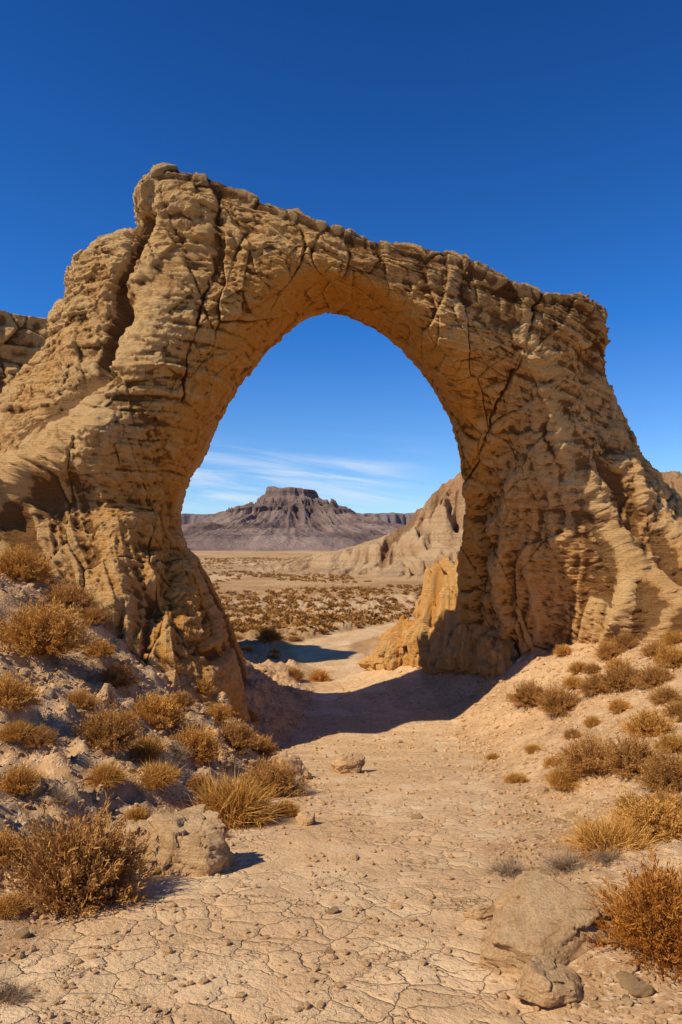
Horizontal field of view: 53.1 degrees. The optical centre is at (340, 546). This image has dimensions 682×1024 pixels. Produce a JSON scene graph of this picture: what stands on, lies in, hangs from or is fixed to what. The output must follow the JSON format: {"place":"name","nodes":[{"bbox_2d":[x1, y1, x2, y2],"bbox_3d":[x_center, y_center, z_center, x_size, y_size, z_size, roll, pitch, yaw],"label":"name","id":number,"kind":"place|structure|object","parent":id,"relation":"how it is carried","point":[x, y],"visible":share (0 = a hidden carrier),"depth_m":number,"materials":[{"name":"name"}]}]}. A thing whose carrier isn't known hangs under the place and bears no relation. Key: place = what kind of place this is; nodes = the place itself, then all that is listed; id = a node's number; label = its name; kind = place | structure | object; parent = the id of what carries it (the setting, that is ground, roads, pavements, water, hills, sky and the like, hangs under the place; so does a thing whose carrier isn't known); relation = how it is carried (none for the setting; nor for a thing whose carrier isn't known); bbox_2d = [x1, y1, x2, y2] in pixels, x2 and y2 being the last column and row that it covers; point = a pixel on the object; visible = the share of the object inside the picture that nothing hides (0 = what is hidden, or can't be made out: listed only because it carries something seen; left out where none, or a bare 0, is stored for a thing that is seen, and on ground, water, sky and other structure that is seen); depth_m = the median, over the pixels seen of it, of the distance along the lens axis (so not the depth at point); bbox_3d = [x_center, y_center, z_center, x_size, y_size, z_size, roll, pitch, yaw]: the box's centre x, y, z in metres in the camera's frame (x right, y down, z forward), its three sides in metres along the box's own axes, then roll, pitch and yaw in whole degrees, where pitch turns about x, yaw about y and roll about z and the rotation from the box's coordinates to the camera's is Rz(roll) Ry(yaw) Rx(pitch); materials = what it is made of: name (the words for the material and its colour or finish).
{"place":"outdoors","nodes":[
{"label":"outdoors","id":0,"kind":"place"},
{"bbox_2d":[0,310,48,395],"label":"cliff","id":1,"kind":"structure","parent":0,"point":[23,338],"depth_m":22.89,"materials":[{"name":"stone"}]},
{"bbox_2d":[0,617,560,1023],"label":"path","id":2,"kind":"structure","parent":0,"point":[334,657],"depth_m":3.69,"materials":[{"name":"soil"}]},
{"bbox_2d":[0,969,33,1007],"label":"shrub","id":3,"kind":"object","parent":2,"relation":"on","point":[9,994],"visible":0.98,"depth_m":2.70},
{"bbox_2d":[117,820,148,855],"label":"boulder","id":4,"kind":"object","parent":2,"relation":"on","point":[137,826],"visible":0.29,"depth_m":4.94,"materials":[{"name":"stone"}]},
{"bbox_2d":[130,804,234,876],"bbox_3d":[-1.083,2.128,4.638,0.718,0.573,0.558,0,0,-6],"label":"boulder","id":5,"kind":"object","parent":2,"relation":"on","point":[193,837],"visible":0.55,"depth_m":4.51,"materials":[{"name":"stone"}]},
{"bbox_2d":[158,760,296,831],"bbox_3d":[-1.009,2.296,6.321,1.313,0.554,1.374,0,0,35],"label":"shrub","id":6,"kind":"object","parent":2,"relation":"on","point":[234,805],"visible":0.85,"depth_m":6.21,"materials":[{"name":"plant"}]},
{"bbox_2d":[229,753,317,797],"bbox_3d":[-0.832,2.656,7.926,1.106,0.507,0.896,0,0,-29],"label":"shrub","id":7,"kind":"object","parent":2,"relation":"on","point":[280,773],"visible":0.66,"depth_m":7.83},
{"bbox_2d":[271,798,302,817],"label":"shrub","id":8,"kind":"object","parent":2,"relation":"on","point":[290,809],"visible":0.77,"depth_m":6.63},
{"bbox_2d":[267,751,312,781],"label":"boulder","id":9,"kind":"object","parent":2,"relation":"on","point":[292,760],"visible":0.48,"depth_m":9.32,"materials":[{"name":"stone"}]},
{"bbox_2d":[280,777,311,796],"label":"shrub","id":10,"kind":"object","parent":2,"relation":"on","point":[299,785],"visible":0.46,"depth_m":7.87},
{"bbox_2d":[295,811,315,825],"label":"boulder","id":11,"kind":"object","parent":2,"relation":"on","point":[305,818],"visible":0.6,"depth_m":6.21,"materials":[{"name":"stone"}]},
{"bbox_2d":[307,668,331,681],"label":"shrub","id":12,"kind":"object","parent":2,"relation":"on","point":[318,676],"visible":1,"depth_m":23.57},
{"bbox_2d":[327,906,338,914],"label":"stone","id":13,"kind":"object","parent":2,"relation":"on","point":[333,909],"visible":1,"depth_m":3.68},
{"bbox_2d":[330,753,364,773],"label":"boulder","id":14,"kind":"object","parent":2,"relation":"on","point":[349,763],"visible":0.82,"depth_m":10.07,"materials":[{"name":"stone"}]},
{"bbox_2d":[390,902,401,909],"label":"boulder","id":15,"kind":"object","parent":2,"relation":"on","point":[398,905],"visible":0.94,"depth_m":3.78,"materials":[{"name":"stone"}]},
{"bbox_2d":[463,903,493,920],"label":"boulder","id":16,"kind":"object","parent":2,"relation":"on","point":[480,912],"visible":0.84,"depth_m":3.58,"materials":[{"name":"stone"}]},
{"bbox_2d":[514,954,582,1008],"bbox_3d":[0.835,1.748,2.712,0.246,0.195,0.299,0,0,38],"label":"boulder","id":17,"kind":"object","parent":2,"relation":"on","point":[547,981],"visible":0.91,"depth_m":2.65,"materials":[{"name":"stone"}]},
{"bbox_2d":[478,871,623,974],"bbox_3d":[0.958,1.752,3.153,0.739,0.255,0.532,0,7,-7],"label":"boulder","id":18,"kind":"object","parent":2,"relation":"on","point":[535,912],"visible":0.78,"depth_m":3.04,"materials":[{"name":"stone"}]},
{"bbox_2d":[181,512,413,524],"bbox_3d":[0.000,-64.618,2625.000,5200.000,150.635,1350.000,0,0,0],"label":"plateau","id":19,"kind":"structure","parent":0,"point":[391,517],"depth_m":2609.50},
{"bbox_2d":[0,550,681,1023],"bbox_3d":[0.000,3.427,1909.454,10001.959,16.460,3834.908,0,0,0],"label":"ground","id":20,"kind":"structure","parent":0,"point":[56,766],"depth_m":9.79,"materials":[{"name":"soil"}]},
{"bbox_2d":[0,823,34,867],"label":"shrub","id":21,"kind":"object","parent":20,"relation":"on","point":[6,856],"visible":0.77,"depth_m":4.01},
{"bbox_2d":[0,889,36,920],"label":"shrub","id":22,"kind":"object","parent":20,"relation":"on","point":[10,910],"visible":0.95,"depth_m":3.55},
{"bbox_2d":[13,927,30,938],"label":"stone","id":23,"kind":"object","parent":20,"relation":"on","point":[23,933],"visible":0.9,"depth_m":3.32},
{"bbox_2d":[0,716,47,741],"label":"shrub","id":24,"kind":"object","parent":20,"relation":"on","point":[14,731],"visible":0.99,"depth_m":6.21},
{"bbox_2d":[0,670,49,711],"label":"shrub","id":25,"kind":"object","parent":20,"relation":"on","point":[17,695],"visible":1,"depth_m":6.71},
{"bbox_2d":[0,761,49,795],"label":"shrub","id":26,"kind":"object","parent":20,"relation":"on","point":[17,780],"visible":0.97,"depth_m":5.16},
{"bbox_2d":[19,667,30,676],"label":"stone","id":27,"kind":"object","parent":20,"relation":"on","point":[24,671],"visible":0.96,"depth_m":8.15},
{"bbox_2d":[0,541,60,580],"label":"shrub","id":28,"kind":"object","parent":20,"relation":"on","point":[14,564],"visible":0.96,"depth_m":12.85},
{"bbox_2d":[31,779,45,792],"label":"stone","id":29,"kind":"object","parent":20,"relation":"on","point":[37,788],"visible":0.97,"depth_m":5.18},
{"bbox_2d":[16,722,61,748],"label":"shrub","id":30,"kind":"object","parent":20,"relation":"on","point":[45,737],"visible":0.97,"depth_m":6.24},
{"bbox_2d":[45,783,53,791],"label":"stone","id":31,"kind":"object","parent":20,"relation":"on","point":[48,787],"visible":0.94,"depth_m":5.24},
{"bbox_2d":[0,595,111,657],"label":"shrub","id":32,"kind":"object","parent":20,"relation":"on","point":[45,631],"visible":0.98,"depth_m":9.50,"materials":[{"name":"plant"}]},
{"bbox_2d":[42,783,77,804],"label":"shrub","id":33,"kind":"object","parent":20,"relation":"on","point":[60,795],"visible":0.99,"depth_m":5.19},
{"bbox_2d":[42,577,97,611],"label":"shrub","id":34,"kind":"object","parent":20,"relation":"on","point":[72,596],"visible":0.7,"depth_m":12.44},
{"bbox_2d":[62,687,102,709],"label":"shrub","id":35,"kind":"object","parent":20,"relation":"on","point":[79,699],"visible":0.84,"depth_m":8.13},
{"bbox_2d":[0,790,175,925],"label":"shrub","id":36,"kind":"object","parent":20,"relation":"on","point":[86,868],"visible":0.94,"depth_m":3.86,"materials":[{"name":"plant"}]},
{"bbox_2d":[79,604,109,624],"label":"shrub","id":37,"kind":"object","parent":20,"relation":"on","point":[97,616],"visible":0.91,"depth_m":12.16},
{"bbox_2d":[84,638,116,656],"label":"shrub","id":38,"kind":"object","parent":20,"relation":"on","point":[104,649],"visible":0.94,"depth_m":10.85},
{"bbox_2d":[75,756,134,787],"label":"shrub","id":39,"kind":"object","parent":20,"relation":"on","point":[106,775],"visible":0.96,"depth_m":6.05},
{"bbox_2d":[96,683,116,702],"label":"boulder","id":40,"kind":"object","parent":20,"relation":"on","point":[107,692],"visible":0.74,"depth_m":8.96,"materials":[{"name":"stone"}]},
{"bbox_2d":[68,699,145,754],"bbox_3d":[-2.454,1.851,7.161,0.785,0.493,0.969,0,0,-29],"label":"shrub","id":41,"kind":"object","parent":20,"relation":"on","point":[109,730],"visible":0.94,"depth_m":7.06,"materials":[{"name":"plant"}]},
{"bbox_2d":[88,658,144,688],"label":"shrub","id":42,"kind":"object","parent":20,"relation":"on","point":[120,677],"visible":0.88,"depth_m":10.21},
{"bbox_2d":[117,709,143,723],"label":"shrub","id":43,"kind":"object","parent":20,"relation":"on","point":[131,715],"visible":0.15,"depth_m":7.96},
{"bbox_2d":[121,804,151,821],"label":"shrub","id":44,"kind":"object","parent":20,"relation":"on","point":[138,813],"visible":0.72,"depth_m":5.62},
{"bbox_2d":[123,732,175,762],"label":"shrub","id":45,"kind":"object","parent":20,"relation":"on","point":[151,749],"visible":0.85,"depth_m":7.52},
{"bbox_2d":[126,758,188,790],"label":"shrub","id":46,"kind":"object","parent":20,"relation":"on","point":[160,774],"visible":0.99,"depth_m":6.39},
{"bbox_2d":[129,689,188,729],"bbox_3d":[-2.679,2.284,9.646,1.050,0.523,1.007,0,0,-14],"label":"shrub","id":47,"kind":"object","parent":20,"relation":"on","point":[158,712],"visible":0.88,"depth_m":9.57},
{"bbox_2d":[158,653,183,670],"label":"shrub","id":48,"kind":"object","parent":20,"relation":"on","point":[164,660],"visible":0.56,"depth_m":12.89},
{"bbox_2d":[168,688,197,708],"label":"shrub","id":49,"kind":"object","parent":20,"relation":"on","point":[186,699],"visible":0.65,"depth_m":11.11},
{"bbox_2d":[171,738,194,760],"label":"shrub","id":50,"kind":"object","parent":20,"relation":"on","point":[179,755],"visible":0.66,"depth_m":8.59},
{"bbox_2d":[167,721,233,765],"bbox_3d":[-2.015,2.597,9.171,0.930,0.483,0.969,0,0,-44],"label":"shrub","id":51,"kind":"object","parent":20,"relation":"on","point":[204,745],"visible":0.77,"depth_m":9.07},
{"bbox_2d":[183,772,217,795],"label":"shrub","id":52,"kind":"object","parent":20,"relation":"on","point":[193,784],"visible":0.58,"depth_m":7.30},
{"bbox_2d":[192,677,213,693],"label":"shrub","id":53,"kind":"object","parent":20,"relation":"on","point":[206,687],"visible":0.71,"depth_m":13.13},
{"bbox_2d":[202,702,238,722],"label":"shrub","id":54,"kind":"object","parent":20,"relation":"on","point":[217,712],"visible":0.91,"depth_m":11.48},
{"bbox_2d":[216,691,230,708],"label":"boulder","id":55,"kind":"object","parent":20,"relation":"on","point":[221,697],"visible":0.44,"depth_m":13.25,"materials":[{"name":"stone"}]},
{"bbox_2d":[214,747,235,768],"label":"boulder","id":56,"kind":"object","parent":20,"relation":"on","point":[228,761],"visible":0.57,"depth_m":9.72,"materials":[{"name":"stone"}]},
{"bbox_2d":[216,717,262,753],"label":"shrub","id":57,"kind":"object","parent":20,"relation":"on","point":[238,738],"visible":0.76,"depth_m":10.92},
{"bbox_2d":[247,704,261,722],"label":"shrub","id":58,"kind":"object","parent":20,"relation":"on","point":[253,718],"visible":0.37,"depth_m":15.28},
{"bbox_2d":[251,734,281,756],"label":"shrub","id":59,"kind":"object","parent":20,"relation":"on","point":[266,746],"visible":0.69,"depth_m":12.18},
{"bbox_2d":[251,624,284,641],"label":"shrub","id":60,"kind":"object","parent":20,"relation":"on","point":[267,633],"visible":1,"depth_m":33.29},
{"bbox_2d":[181,486,404,550],"bbox_3d":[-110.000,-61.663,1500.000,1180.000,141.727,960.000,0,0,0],"label":"mesa","id":61,"kind":"structure","parent":20,"relation":"on","point":[273,518],"depth_m":1297.18,"materials":[{"name":"stone"}]},
{"bbox_2d":[281,666,305,679],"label":"shrub","id":62,"kind":"object","parent":20,"relation":"on","point":[295,674],"visible":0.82,"depth_m":22.92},
{"bbox_2d":[285,634,302,641],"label":"shrub","id":63,"kind":"object","parent":20,"relation":"on","point":[298,639],"visible":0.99,"depth_m":34.75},
{"bbox_2d":[199,556,422,632],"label":"scrub","id":64,"kind":"object","parent":20,"relation":"on","point":[356,616],"visible":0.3,"depth_m":55.40,"materials":[{"name":"plant"}]},
{"bbox_2d":[0,162,681,726],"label":"rock arch","id":65,"kind":"object","parent":20,"relation":"on","point":[182,308],"visible":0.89,"depth_m":14.98,"materials":[{"name":"stone"}]},
{"bbox_2d":[357,646,383,670],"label":"rock outcrop","id":66,"kind":"object","parent":20,"relation":"on","point":[372,661],"visible":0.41,"depth_m":23.66,"materials":[{"name":"stone"}]},
{"bbox_2d":[377,614,413,670],"bbox_3d":[2.026,3.461,23.488,2.105,2.286,1.720,0,0,-30],"label":"rock outcrop","id":67,"kind":"object","parent":20,"relation":"on","point":[391,650],"visible":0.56,"depth_m":22.85,"materials":[{"name":"stone"}]},
{"bbox_2d":[402,588,422,667],"bbox_3d":[2.885,3.072,22.934,2.153,3.628,2.262,0,0,31],"label":"rock outcrop","id":68,"kind":"object","parent":20,"relation":"on","point":[410,659],"visible":0.2,"depth_m":22.22,"materials":[{"name":"stone"}]},
{"bbox_2d":[401,557,457,674],"bbox_3d":[3.539,2.681,22.256,2.839,4.693,3.083,0,0,-17],"label":"rock outcrop","id":69,"kind":"object","parent":20,"relation":"on","point":[430,631],"visible":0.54,"depth_m":21.52,"materials":[{"name":"stone"}]},
{"bbox_2d":[436,622,477,674],"bbox_3d":[4.000,3.100,20.789,2.213,2.032,1.723,0,0,3],"label":"rock outcrop","id":70,"kind":"object","parent":20,"relation":"on","point":[458,656],"visible":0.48,"depth_m":20.36,"materials":[{"name":"stone"}]},
{"bbox_2d":[484,752,498,760],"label":"shrub","id":71,"kind":"object","parent":20,"relation":"on","point":[493,756],"visible":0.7,"depth_m":11.86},
{"bbox_2d":[467,629,518,679],"bbox_3d":[4.677,3.262,19.663,1.466,1.871,2.428,0,0,-13],"label":"rock outcrop","id":72,"kind":"object","parent":20,"relation":"on","point":[495,655],"visible":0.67,"depth_m":19.32,"materials":[{"name":"stone"}]},
{"bbox_2d":[480,852,537,879],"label":"shrub","id":73,"kind":"object","parent":20,"relation":"on","point":[503,869],"visible":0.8,"depth_m":4.52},
{"bbox_2d":[501,771,530,783],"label":"shrub","id":74,"kind":"object","parent":20,"relation":"on","point":[513,777],"visible":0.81,"depth_m":9.01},
{"bbox_2d":[502,677,547,708],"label":"shrub","id":75,"kind":"object","parent":20,"relation":"on","point":[524,694],"visible":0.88,"depth_m":15.75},
{"bbox_2d":[522,742,542,753],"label":"shrub","id":76,"kind":"object","parent":20,"relation":"on","point":[531,749],"visible":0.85,"depth_m":10.71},
{"bbox_2d":[536,786,548,794],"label":"stone","id":77,"kind":"object","parent":20,"relation":"on","point":[541,790],"visible":0.98,"depth_m":7.70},
{"bbox_2d":[542,754,559,768],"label":"shrub","id":78,"kind":"object","parent":20,"relation":"on","point":[547,764],"visible":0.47,"depth_m":9.39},
{"bbox_2d":[532,681,582,716],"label":"shrub","id":79,"kind":"object","parent":20,"relation":"on","point":[554,702],"visible":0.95,"depth_m":13.26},
{"bbox_2d":[538,763,581,790],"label":"shrub","id":80,"kind":"object","parent":20,"relation":"on","point":[563,781],"visible":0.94,"depth_m":7.59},
{"bbox_2d":[525,845,600,875],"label":"shrub","id":81,"kind":"object","parent":20,"relation":"on","point":[569,862],"visible":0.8,"depth_m":4.58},
{"bbox_2d":[553,644,574,654],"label":"shrub","id":82,"kind":"object","parent":20,"relation":"on","point":[561,650],"visible":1,"depth_m":17.73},
{"bbox_2d":[559,675,583,687],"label":"shrub","id":83,"kind":"object","parent":20,"relation":"on","point":[569,682],"visible":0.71,"depth_m":15.15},
{"bbox_2d":[562,726,582,739],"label":"shrub","id":84,"kind":"object","parent":20,"relation":"on","point":[572,731],"visible":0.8,"depth_m":10.64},
{"bbox_2d":[565,660,588,673],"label":"shrub","id":85,"kind":"object","parent":20,"relation":"on","point":[576,667],"visible":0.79,"depth_m":15.90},
{"bbox_2d":[543,729,617,777],"bbox_3d":[2.846,2.304,7.712,1.131,0.461,0.917,0,0,22],"label":"shrub","id":86,"kind":"object","parent":20,"relation":"on","point":[575,757],"visible":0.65,"depth_m":7.63,"materials":[{"name":"plant"}]},
{"bbox_2d":[580,714,600,728],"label":"shrub","id":87,"kind":"object","parent":20,"relation":"on","point":[591,721],"visible":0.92,"depth_m":11.18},
{"bbox_2d":[579,661,602,673],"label":"shrub","id":88,"kind":"object","parent":20,"relation":"on","point":[593,668],"visible":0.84,"depth_m":15.40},
{"bbox_2d":[572,670,610,694],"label":"shrub","id":89,"kind":"object","parent":20,"relation":"on","point":[585,687],"visible":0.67,"depth_m":13.12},
{"bbox_2d":[584,846,632,870],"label":"shrub","id":90,"kind":"object","parent":20,"relation":"on","point":[605,858],"visible":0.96,"depth_m":4.58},
{"bbox_2d":[544,807,673,867],"bbox_3d":[1.922,2.044,4.850,0.972,0.332,1.017,0,0,23],"label":"shrub","id":91,"kind":"object","parent":20,"relation":"on","point":[598,834],"visible":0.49,"depth_m":4.83,"materials":[{"name":"plant"}]},
{"bbox_2d":[592,636,626,660],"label":"shrub","id":92,"kind":"object","parent":20,"relation":"on","point":[607,649],"visible":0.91,"depth_m":16.06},
{"bbox_2d":[603,657,624,669],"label":"shrub","id":93,"kind":"object","parent":20,"relation":"on","point":[615,661],"visible":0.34,"depth_m":14.65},
{"bbox_2d":[589,657,644,691],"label":"shrub","id":94,"kind":"object","parent":20,"relation":"on","point":[617,677],"visible":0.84,"depth_m":12.82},
{"bbox_2d":[603,697,631,713],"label":"shrub","id":95,"kind":"object","parent":20,"relation":"on","point":[619,705],"visible":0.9,"depth_m":11.30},
{"bbox_2d":[611,629,640,647],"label":"shrub","id":96,"kind":"object","parent":20,"relation":"on","point":[627,640],"visible":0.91,"depth_m":16.14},
{"bbox_2d":[588,730,664,778],"bbox_3d":[3.095,2.179,7.261,0.836,0.452,0.829,0,0,44],"label":"shrub","id":97,"kind":"object","parent":20,"relation":"on","point":[625,757],"visible":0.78,"depth_m":7.20,"materials":[{"name":"plant"}]},
{"bbox_2d":[612,790,642,811],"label":"shrub","id":98,"kind":"object","parent":20,"relation":"on","point":[624,798],"visible":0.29,"depth_m":6.22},
{"bbox_2d":[616,971,643,989],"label":"stone","id":99,"kind":"object","parent":20,"relation":"on","point":[625,978],"visible":0.7,"depth_m":2.69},
{"bbox_2d":[579,844,681,992],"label":"shrub","id":100,"kind":"object","parent":20,"relation":"on","point":[650,910],"visible":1,"depth_m":2.89,"materials":[{"name":"plant"}]},
{"bbox_2d":[627,979,654,997],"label":"stone","id":101,"kind":"object","parent":20,"relation":"on","point":[636,988],"visible":0.88,"depth_m":2.62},
{"bbox_2d":[601,785,681,843],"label":"shrub","id":102,"kind":"object","parent":20,"relation":"on","point":[660,818],"visible":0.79,"depth_m":5.16,"materials":[{"name":"plant"}]},
{"bbox_2d":[610,706,679,738],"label":"shrub","id":103,"kind":"object","parent":20,"relation":"on","point":[646,723],"visible":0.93,"depth_m":8.65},
{"bbox_2d":[627,659,675,688],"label":"shrub","id":104,"kind":"object","parent":20,"relation":"on","point":[654,675],"visible":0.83,"depth_m":12.16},
{"bbox_2d":[634,639,671,657],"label":"shrub","id":105,"kind":"object","parent":20,"relation":"on","point":[650,650],"visible":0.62,"depth_m":13.84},
{"bbox_2d":[629,745,681,793],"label":"shrub","id":106,"kind":"object","parent":20,"relation":"on","point":[664,772],"visible":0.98,"depth_m":6.37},
{"bbox_2d":[641,784,681,810],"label":"shrub","id":107,"kind":"object","parent":20,"relation":"on","point":[661,796],"visible":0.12,"depth_m":5.62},
{"bbox_2d":[643,683,681,705],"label":"shrub","id":108,"kind":"object","parent":20,"relation":"on","point":[666,695],"visible":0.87,"depth_m":9.96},
{"bbox_2d":[649,644,681,667],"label":"shrub","id":109,"kind":"object","parent":20,"relation":"on","point":[673,658],"visible":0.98,"depth_m":12.94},
{"bbox_2d":[651,731,681,754],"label":"shrub","id":110,"kind":"object","parent":20,"relation":"on","point":[673,742],"visible":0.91,"depth_m":7.38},
{"bbox_2d":[658,698,681,719],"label":"shrub","id":111,"kind":"object","parent":20,"relation":"on","point":[674,709],"visible":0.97,"depth_m":9.06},
{"bbox_2d":[659,629,681,646],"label":"shrub","id":112,"kind":"object","parent":20,"relation":"on","point":[673,637],"visible":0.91,"depth_m":14.44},
{"bbox_2d":[0,0,681,513],"label":"sky","id":113,"kind":"structure","parent":0,"point":[538,142],"materials":[{"name":"blue"}]},
{"bbox_2d":[205,471,681,578],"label":"hill","id":114,"kind":"structure","parent":0,"point":[429,534],"depth_m":138.51,"materials":[{"name":"stone"}]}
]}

